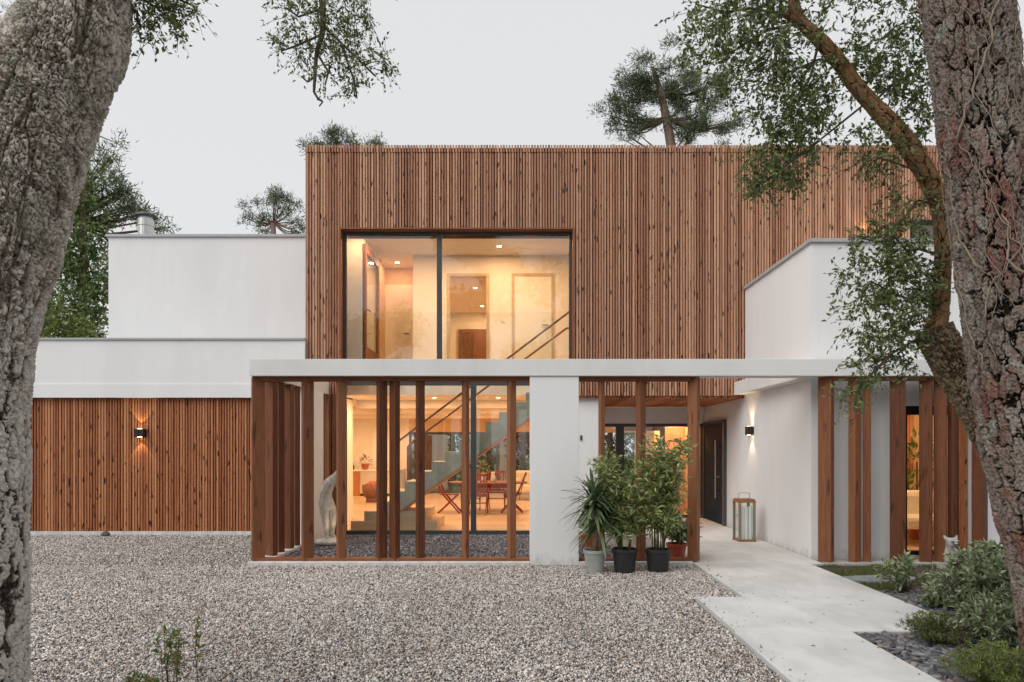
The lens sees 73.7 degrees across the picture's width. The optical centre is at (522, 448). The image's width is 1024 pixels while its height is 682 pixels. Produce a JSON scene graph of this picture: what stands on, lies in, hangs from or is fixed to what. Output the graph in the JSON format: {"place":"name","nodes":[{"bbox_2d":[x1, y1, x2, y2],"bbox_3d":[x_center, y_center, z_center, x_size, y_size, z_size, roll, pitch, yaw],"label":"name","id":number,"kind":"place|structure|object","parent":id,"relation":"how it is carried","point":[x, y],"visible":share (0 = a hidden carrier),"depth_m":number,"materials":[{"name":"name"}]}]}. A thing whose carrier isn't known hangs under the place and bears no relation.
{"place":"outdoors","nodes":[
{"label":"outdoors","id":0,"kind":"place"},
{"bbox_2d":[28,452,805,681],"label":"gravel ground","id":1,"kind":"structure","parent":0,"point":[611,543],"depth_m":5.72,"materials":[{"name":"grey gravel"}]},
{"bbox_2d":[40,296,108,337],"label":"leafy bush","id":2,"kind":"object","parent":1,"relation":"on","point":[55,327],"visible":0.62,"depth_m":15.48,"materials":[{"name":"green plant"}]},
{"bbox_2d":[45,159,126,337],"bbox_3d":[-12.108,-3.256,18.501,3.031,9.937,2.240,0,0,0],"label":"leafy tree","id":3,"kind":"object","parent":1,"relation":"on","point":[85,286],"visible":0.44,"depth_m":18.36,"materials":[{"name":"green plant"}]},
{"bbox_2d":[0,0,181,337],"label":"pine tree","id":4,"kind":"object","parent":1,"relation":"on","point":[123,208],"visible":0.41,"depth_m":18.93,"materials":[{"name":"green plant"}]},
{"bbox_2d":[101,531,109,536],"bbox_3d":[-7.353,1.513,12.032,0.150,0.114,0.110,0,0,0],"label":"rock","id":5,"kind":"object","parent":1,"relation":"on","point":[105,533],"visible":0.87,"depth_m":12.00,"materials":[{"name":"grey stone"}]},
{"bbox_2d":[125,671,158,681],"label":"seedling","id":6,"kind":"object","parent":1,"relation":"on","point":[140,676],"visible":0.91,"depth_m":4.25,"materials":[{"name":"green plant"}]},
{"bbox_2d":[139,677,174,681],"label":"seedling","id":7,"kind":"object","parent":1,"relation":"on","point":[155,679],"visible":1,"depth_m":4.24,"materials":[{"name":"green plant"}]},
{"bbox_2d":[151,624,177,681],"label":"seedling","id":8,"kind":"object","parent":1,"relation":"on","point":[170,643],"visible":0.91,"depth_m":4.33,"materials":[{"name":"green plant"}]},
{"bbox_2d":[168,627,189,681],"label":"seedling","id":9,"kind":"object","parent":1,"relation":"on","point":[177,656],"visible":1,"depth_m":4.29,"materials":[{"name":"green plant"}]},
{"bbox_2d":[188,615,205,681],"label":"seedling","id":10,"kind":"object","parent":1,"relation":"on","point":[196,635],"visible":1,"depth_m":4.34,"materials":[{"name":"green plant"}]},
{"bbox_2d":[0,0,400,681],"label":"cork oak","id":11,"kind":"object","parent":1,"relation":"on","point":[64,64],"visible":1,"depth_m":3.54,"materials":[{"name":"grey plant"}]},
{"bbox_2d":[29,145,1002,559],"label":"house","id":12,"kind":"structure","parent":1,"relation":"on","point":[627,251],"depth_m":12.28,"materials":[{"name":"paint"}]},
{"bbox_2d":[134,429,146,436],"bbox_3d":[-6.842,-0.280,12.220,0.180,0.149,0.100,0,0,0],"label":"wall lamp","id":13,"kind":"object","parent":12,"relation":"attached to","point":[140,432],"visible":1,"depth_m":12.17,"materials":[{"name":"black metal"}]},
{"bbox_2d":[362,481,375,502],"bbox_3d":[-4.266,1.231,19.500,0.600,0.598,0.600,0,0,0],"label":"wicker basket","id":14,"kind":"object","parent":12,"relation":"on","point":[369,490],"visible":0.76,"depth_m":19.27,"materials":[{"name":"brown wicker"}]},
{"bbox_2d":[363,243,378,358],"bbox_3d":[-2.974,-2.745,13.600,0.102,2.310,1.240,0,0,0],"label":"glazed door","id":15,"kind":"structure","parent":12,"relation":"in","point":[368,353],"depth_m":13.12,"materials":[{"name":"brown wood"}]},
{"bbox_2d":[353,469,406,495],"bbox_3d":[-5.174,1.110,22.575,2.488,0.840,1.290,0,0,0],"label":"kitchen counter","id":16,"kind":"object","parent":12,"relation":"on","point":[361,477],"visible":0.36,"depth_m":22.00,"materials":[{"name":"beige wood"}]},
{"bbox_2d":[359,454,371,469],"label":"kitchen plant","id":17,"kind":"object","parent":16,"relation":"on","point":[365,466],"visible":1,"depth_m":22.19,"materials":[{"name":"red plant"}]},
{"bbox_2d":[360,470,405,493],"bbox_3d":[-4.587,1.090,22.600,1.274,0.720,1.200,0,0,0],"label":"door front","id":18,"kind":"structure","parent":16,"relation":"in","point":[365,476],"depth_m":22.00,"materials":[{"name":"white wood"}]},
{"bbox_2d":[385,285,412,358],"bbox_3d":[-2.761,-2.630,15.297,0.866,2.080,0.097,0,0,0],"label":"interior door","id":19,"kind":"structure","parent":12,"relation":"in","point":[398,298],"depth_m":15.29,"materials":[{"name":"paint"}]},
{"bbox_2d":[437,484,460,512],"bbox_3d":[-1.772,1.057,16.300,0.631,0.974,0.452,0,0,0],"label":"dining chair","id":20,"kind":"object","parent":12,"relation":"on","point":[449,498],"visible":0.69,"depth_m":16.09,"materials":[{"name":"red wood"}]},
{"bbox_2d":[343,232,571,534],"bbox_3d":[-1.176,-1.184,12.457,4.167,5.509,0.085,0,0,0],"label":"window","id":21,"kind":"structure","parent":12,"relation":"in","point":[473,531],"depth_m":12.42,"materials":[{"name":"grey metal"}]},
{"bbox_2d":[409,432,529,492],"bbox_3d":[-1.360,0.481,23.560,5.080,2.097,0.100,0,0,0],"label":"window","id":22,"kind":"structure","parent":12,"relation":"in","point":[523,434],"depth_m":23.52,"materials":[{"name":"grey metal"}]},
{"bbox_2d":[458,329,485,358],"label":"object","id":23,"kind":"structure","parent":12,"relation":"in","point":[471,342],"depth_m":20.30,"materials":[{"name":"brown wood"}]},
{"bbox_2d":[469,471,481,509],"bbox_3d":[-1.268,1.057,17.241,0.452,0.974,0.631,0,0,0],"label":"dining chair","id":24,"kind":"object","parent":12,"relation":"on","point":[479,498],"visible":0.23,"depth_m":17.34,"materials":[{"name":"red wood"}]},
{"bbox_2d":[469,474,487,515],"bbox_3d":[-1.024,1.057,15.709,0.452,0.974,0.631,0,0,0],"label":"dining chair","id":25,"kind":"object","parent":12,"relation":"on","point":[484,494],"visible":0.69,"depth_m":15.51,"materials":[{"name":"red wood"}]},
{"bbox_2d":[449,481,527,512],"bbox_3d":[-0.820,1.163,16.400,1.900,0.735,1.100,0,0,0],"label":"dining table","id":26,"kind":"object","parent":12,"relation":"on","point":[498,484],"visible":0.43,"depth_m":16.08,"materials":[{"name":"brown wood"}]},
{"bbox_2d":[477,458,490,481],"bbox_3d":[-0.947,0.504,16.397,0.410,0.578,0.471,0,0,0],"label":"flower vase","id":27,"kind":"object","parent":26,"relation":"on","point":[479,470],"visible":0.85,"depth_m":16.36,"materials":[{"name":"white ceramic"}]},
{"bbox_2d":[491,472,495,481],"bbox_3d":[-0.693,0.673,16.300,0.130,0.240,0.128,0,0,0],"label":"jug","id":28,"kind":"object","parent":26,"relation":"on","point":[493,478],"visible":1,"depth_m":16.26,"materials":[{"name":"white ceramic"}]},
{"bbox_2d":[488,471,505,507],"bbox_3d":[-0.645,1.057,17.241,0.452,0.974,0.631,0,0,0],"label":"dining chair","id":29,"kind":"object","parent":12,"relation":"on","point":[500,472],"visible":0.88,"depth_m":17.41,"materials":[{"name":"red wood"}]},
{"bbox_2d":[500,472,526,512],"bbox_3d":[-0.205,1.057,16.400,0.631,0.974,0.452,0,0,0],"label":"dining chair","id":30,"kind":"object","parent":12,"relation":"on","point":[517,506],"visible":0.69,"depth_m":16.20,"materials":[{"name":"red wood"}]},
{"bbox_2d":[516,470,529,499],"bbox_3d":[0.227,1.101,20.520,0.980,0.862,0.760,0,0,-10],"label":"armchair","id":31,"kind":"object","parent":12,"relation":"on","point":[519,477],"visible":0.23,"depth_m":20.66,"materials":[{"name":"beige fabric"}]},
{"bbox_2d":[515,276,550,358],"bbox_3d":[0.224,-2.599,14.304,0.770,2.018,0.112,0,0,0],"label":"interior door","id":32,"kind":"structure","parent":12,"relation":"in","point":[532,293],"depth_m":14.31,"materials":[{"name":"paint"}]},
{"bbox_2d":[609,433,611,486],"bbox_3d":[2.640,0.485,23.560,0.880,2.070,0.080,0,0,0],"label":"window","id":33,"kind":"structure","parent":12,"relation":"in","point":[610,434],"depth_m":23.52,"materials":[{"name":"grey metal"}]},
{"bbox_2d":[624,427,664,483],"bbox_3d":[2.750,0.515,15.350,0.900,2.030,0.100,0,0,0],"label":"window frame","id":34,"kind":"structure","parent":12,"relation":"in","point":[662,429],"depth_m":15.30,"materials":[{"name":"wood"}]},
{"bbox_2d":[605,423,702,517],"bbox_3d":[2.695,0.485,15.050,2.606,2.070,0.100,0,0,0],"label":"window","id":35,"kind":"structure","parent":12,"relation":"in","point":[619,428],"depth_m":15.00,"materials":[{"name":"grey metal"}]},
{"bbox_2d":[665,427,684,510],"bbox_3d":[3.670,0.490,16.573,0.540,2.080,0.055,0,0,0],"label":"interior door","id":36,"kind":"structure","parent":12,"relation":"in","point":[670,432],"depth_m":16.56,"materials":[{"name":"wood"}]},
{"bbox_2d":[705,423,722,524],"bbox_3d":[3.972,0.503,14.130,0.175,2.025,1.420,0,0,0],"label":"front door","id":37,"kind":"structure","parent":12,"relation":"in","point":[713,432],"depth_m":14.08,"materials":[{"name":"metal"}]},
{"bbox_2d":[745,426,753,434],"bbox_3d":[3.949,-0.310,11.870,0.100,0.149,0.180,0,0,0],"label":"wall lamp","id":38,"kind":"object","parent":12,"relation":"attached to","point":[749,430],"visible":1,"depth_m":11.79,"materials":[{"name":"black metal"}]},
{"bbox_2d":[907,415,912,532],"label":"interior wall","id":39,"kind":"structure","parent":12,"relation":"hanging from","point":[909,431],"depth_m":11.84,"materials":[{"name":"beige paint"}]},
{"bbox_2d":[907,427,933,539],"bbox_3d":[6.601,0.571,11.461,0.702,1.899,0.702,0,0,0],"label":"house plant","id":40,"kind":"object","parent":12,"relation":"on","point":[913,534],"visible":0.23,"depth_m":11.41,"materials":[{"name":"green plant"}]},
{"bbox_2d":[910,220,932,237],"bbox_3d":[7.600,-3.280,12.315,1.200,1.660,0.070,0,0,0],"label":"window","id":41,"kind":"structure","parent":12,"relation":"in","point":[921,222],"depth_m":12.28,"materials":[{"name":"black metal"}]},
{"bbox_2d":[907,490,947,528],"bbox_3d":[6.320,1.102,10.920,0.840,0.843,0.700,0,0,0],"label":"round armchair","id":42,"kind":"object","parent":12,"relation":"on","point":[912,509],"visible":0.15,"depth_m":11.07,"materials":[{"name":"beige fabric"}]},
{"bbox_2d":[906,406,958,554],"bbox_3d":[5.710,0.445,9.520,0.860,2.070,0.100,0,0,0],"label":"window","id":43,"kind":"structure","parent":12,"relation":"in","point":[910,410],"depth_m":9.47,"materials":[{"name":"black metal"}]},
{"bbox_2d":[79,565,956,681],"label":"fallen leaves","id":44,"kind":"object","parent":1,"relation":"on","point":[548,624],"visible":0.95,"depth_m":5.47,"materials":[{"name":"brown plant"}]},
{"bbox_2d":[561,468,631,573],"bbox_3d":[0.933,0.893,8.508,0.956,1.314,0.918,0,0,0],"label":"potted yucca","id":45,"kind":"object","parent":1,"relation":"on","point":[594,505],"visible":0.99,"depth_m":8.46,"materials":[{"name":"green plant"}]},
{"bbox_2d":[248,359,987,566],"bbox_3d":[1.526,0.207,10.640,10.348,2.785,3.220,0,0,0],"label":"pergola","id":46,"kind":"object","parent":1,"relation":"on","point":[287,437],"visible":0.86,"depth_m":9.13,"materials":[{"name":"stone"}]},
{"bbox_2d":[586,449,655,573],"bbox_3d":[1.249,0.772,8.568,0.900,1.556,0.729,0,0,0],"label":"potted shrub","id":47,"kind":"object","parent":1,"relation":"on","point":[624,558],"visible":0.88,"depth_m":8.46,"materials":[{"name":"green plant"}]},
{"bbox_2d":[636,432,697,572],"bbox_3d":[1.783,0.672,8.542,0.749,1.755,0.813,0,0,38],"label":"potted shrub","id":48,"kind":"object","parent":1,"relation":"on","point":[660,510],"visible":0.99,"depth_m":8.44,"materials":[{"name":"green plant"}]},
{"bbox_2d":[666,508,702,556],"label":"potted shrub","id":49,"kind":"object","parent":1,"relation":"on","point":[678,547],"visible":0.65,"depth_m":9.43,"materials":[{"name":"green plant"}]},
{"bbox_2d":[855,589,1021,681],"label":"slate chips","id":50,"kind":"object","parent":1,"relation":"on","point":[921,654],"visible":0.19,"depth_m":5.25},
{"bbox_2d":[893,609,976,644],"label":"juniper bush","id":51,"kind":"object","parent":50,"relation":"on","point":[929,627],"visible":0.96,"depth_m":5.32,"materials":[{"name":"green plant"}]},
{"bbox_2d":[882,0,1023,649],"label":"pine tree","id":52,"kind":"object","parent":1,"relation":"on","point":[974,49],"visible":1,"depth_m":4.21,"materials":[{"name":"plant"}]},
{"bbox_2d":[284,534,612,559],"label":"dark gravel","id":53,"kind":"structure","parent":0,"point":[451,544],"depth_m":10.67,"materials":[{"name":"grey gravel"}]},
{"bbox_2d":[314,471,346,545],"bbox_3d":[-3.080,0.962,10.973,0.520,1.225,0.390,0,0,0],"label":"statue","id":54,"kind":"object","parent":53,"relation":"on","point":[327,507],"visible":0.79,"depth_m":10.88,"materials":[{"name":"white stone"}]},
{"bbox_2d":[579,511,592,546],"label":"potted shrub","id":55,"kind":"object","parent":53,"relation":"on","point":[588,543],"visible":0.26,"depth_m":10.70,"materials":[{"name":"green plant"}]},
{"bbox_2d":[0,0,1023,451],"label":"sky","id":56,"kind":"structure","parent":0,"point":[215,126],"materials":[{"name":"white"}]},
{"bbox_2d":[412,457,633,491],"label":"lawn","id":57,"kind":"structure","parent":0,"point":[456,488],"depth_m":28.50,"materials":[{"name":"green plant"}]},
{"bbox_2d":[237,183,305,233],"bbox_3d":[-12.236,-5.880,34.004,4.118,14.650,1.512,0,0,0],"label":"pine tree","id":58,"kind":"object","parent":57,"relation":"on","point":[274,222],"visible":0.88,"depth_m":33.94,"materials":[{"name":"green plant"}]},
{"bbox_2d":[296,120,387,159],"bbox_3d":[-7.913,-6.549,30.047,4.150,15.652,1.493,0,0,0],"label":"pine tree","id":59,"kind":"object","parent":57,"relation":"on","point":[331,132],"visible":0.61,"depth_m":29.93,"materials":[{"name":"green plant"}]},
{"bbox_2d":[412,435,413,477],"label":"garden shrub","id":60,"kind":"object","parent":57,"relation":"on","point":[412,460],"depth_m":28.46,"materials":[{"name":"plant"}]},
{"bbox_2d":[412,435,486,485],"bbox_3d":[-3.070,-0.306,29.125,4.346,5.231,2.745,0,0,0],"label":"garden shrub","id":61,"kind":"object","parent":57,"relation":"on","point":[454,477],"visible":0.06,"depth_m":28.88,"materials":[{"name":"green plant"}]},
{"bbox_2d":[432,435,506,489],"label":"garden wall","id":62,"kind":"structure","parent":57,"relation":"on","point":[439,446],"depth_m":26.00,"materials":[{"name":"grey concrete"}]},
{"bbox_2d":[448,435,529,485],"bbox_3d":[-1.361,-0.236,27.990,3.926,5.010,2.756,0,0,0],"label":"garden shrub","id":63,"kind":"object","parent":57,"relation":"on","point":[490,457],"visible":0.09,"depth_m":27.79,"materials":[{"name":"plant"}]},
{"bbox_2d":[490,438,529,470],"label":"garden shrub","id":64,"kind":"object","parent":57,"relation":"on","point":[526,467],"depth_m":28.02,"materials":[{"name":"green plant"}]},
{"bbox_2d":[503,435,529,470],"bbox_3d":[-0.047,-0.067,25.294,2.054,3.049,1.464,0,0,0],"label":"tree","id":65,"kind":"object","parent":57,"relation":"on","point":[519,438],"visible":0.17,"depth_m":25.20,"materials":[{"name":"green plant"}]},
{"bbox_2d":[605,433,634,482],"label":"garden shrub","id":66,"kind":"object","parent":57,"relation":"on","point":[626,442],"visible":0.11,"depth_m":27.91,"materials":[{"name":"plant"}]},
{"bbox_2d":[614,434,634,481],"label":"garden shrub","id":67,"kind":"object","parent":57,"relation":"on","point":[633,438],"visible":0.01,"depth_m":29.15,"materials":[{"name":"green plant"}]},
{"bbox_2d":[587,29,765,147],"bbox_3d":[6.023,-8.297,27.020,7.046,16.221,1.844,0,0,0],"label":"pine tree","id":68,"kind":"object","parent":57,"relation":"on","point":[636,82],"visible":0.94,"depth_m":26.88,"materials":[{"name":"green plant"}]},
{"bbox_2d":[605,518,963,681],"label":"concrete path","id":69,"kind":"structure","parent":0,"point":[801,587],"depth_m":6.33,"materials":[{"name":"grey concrete"}]},
{"bbox_2d":[732,492,755,541],"bbox_3d":[3.659,1.122,11.259,0.285,0.797,0.285,0,0,-4],"label":"lantern","id":70,"kind":"object","parent":69,"relation":"on","point":[744,523],"visible":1,"depth_m":11.15,"materials":[{"name":"brown wood"}]},
{"bbox_2d":[817,566,953,590],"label":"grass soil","id":71,"kind":"structure","parent":0,"point":[919,569],"depth_m":8.75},
{"bbox_2d":[843,575,915,583],"bbox_3d":[4.212,1.532,8.003,0.856,0.035,0.358,0,0,-6],"label":"stepping stone","id":72,"kind":"object","parent":71,"relation":"on","point":[862,578],"visible":0.58,"depth_m":7.96,"materials":[{"name":"stone"}]},
{"bbox_2d":[818,563,948,590],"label":"grass","id":73,"kind":"structure","parent":71,"relation":"on","point":[865,569],"depth_m":8.38,"materials":[{"name":"green plant"}]},
{"bbox_2d":[937,535,959,569],"bbox_3d":[5.482,1.330,8.717,0.225,0.440,0.265,0,0,0],"label":"stone gargoyle","id":74,"kind":"object","parent":71,"relation":"on","point":[951,543],"visible":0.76,"depth_m":8.68,"materials":[{"name":"grey stone"}]},
{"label":"slate bed","id":75,"kind":"structure","parent":0,"visible":0},
{"bbox_2d":[654,0,983,470],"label":"oak tree","id":76,"kind":"object","parent":75,"relation":"on","point":[938,341],"visible":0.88,"depth_m":5.05,"materials":[{"name":"green plant"}]},
{"bbox_2d":[873,548,935,592],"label":"variegated shrub","id":77,"kind":"object","parent":75,"relation":"on","point":[904,566],"visible":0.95,"depth_m":7.23,"materials":[{"name":"green plant"}]},
{"bbox_2d":[917,582,954,608],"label":"laurel shrub","id":78,"kind":"object","parent":75,"relation":"on","point":[931,599],"visible":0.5,"depth_m":6.52,"materials":[{"name":"green plant"}]},
{"bbox_2d":[924,540,1012,616],"bbox_3d":[4.013,1.176,5.995,0.879,0.759,0.882,0,0,-27],"label":"laurel shrub","id":79,"kind":"object","parent":75,"relation":"on","point":[967,571],"visible":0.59,"depth_m":5.94,"materials":[{"name":"green plant"}]},
{"bbox_2d":[934,638,1023,681],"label":"heath bush","id":80,"kind":"object","parent":75,"relation":"on","point":[987,666],"visible":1,"depth_m":4.33,"materials":[{"name":"green plant"}]},
{"bbox_2d":[947,585,1018,648],"bbox_3d":[3.581,1.308,5.212,0.646,0.506,0.602,0,0,0],"label":"laurel shrub","id":81,"kind":"object","parent":75,"relation":"on","point":[995,622],"visible":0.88,"depth_m":5.16,"materials":[{"name":"green plant"}]},
{"bbox_2d":[977,537,1009,586],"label":"laurel shrub","id":82,"kind":"object","parent":75,"relation":"on","point":[990,545],"visible":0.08,"depth_m":7.16,"materials":[{"name":"green plant"}]}
]}

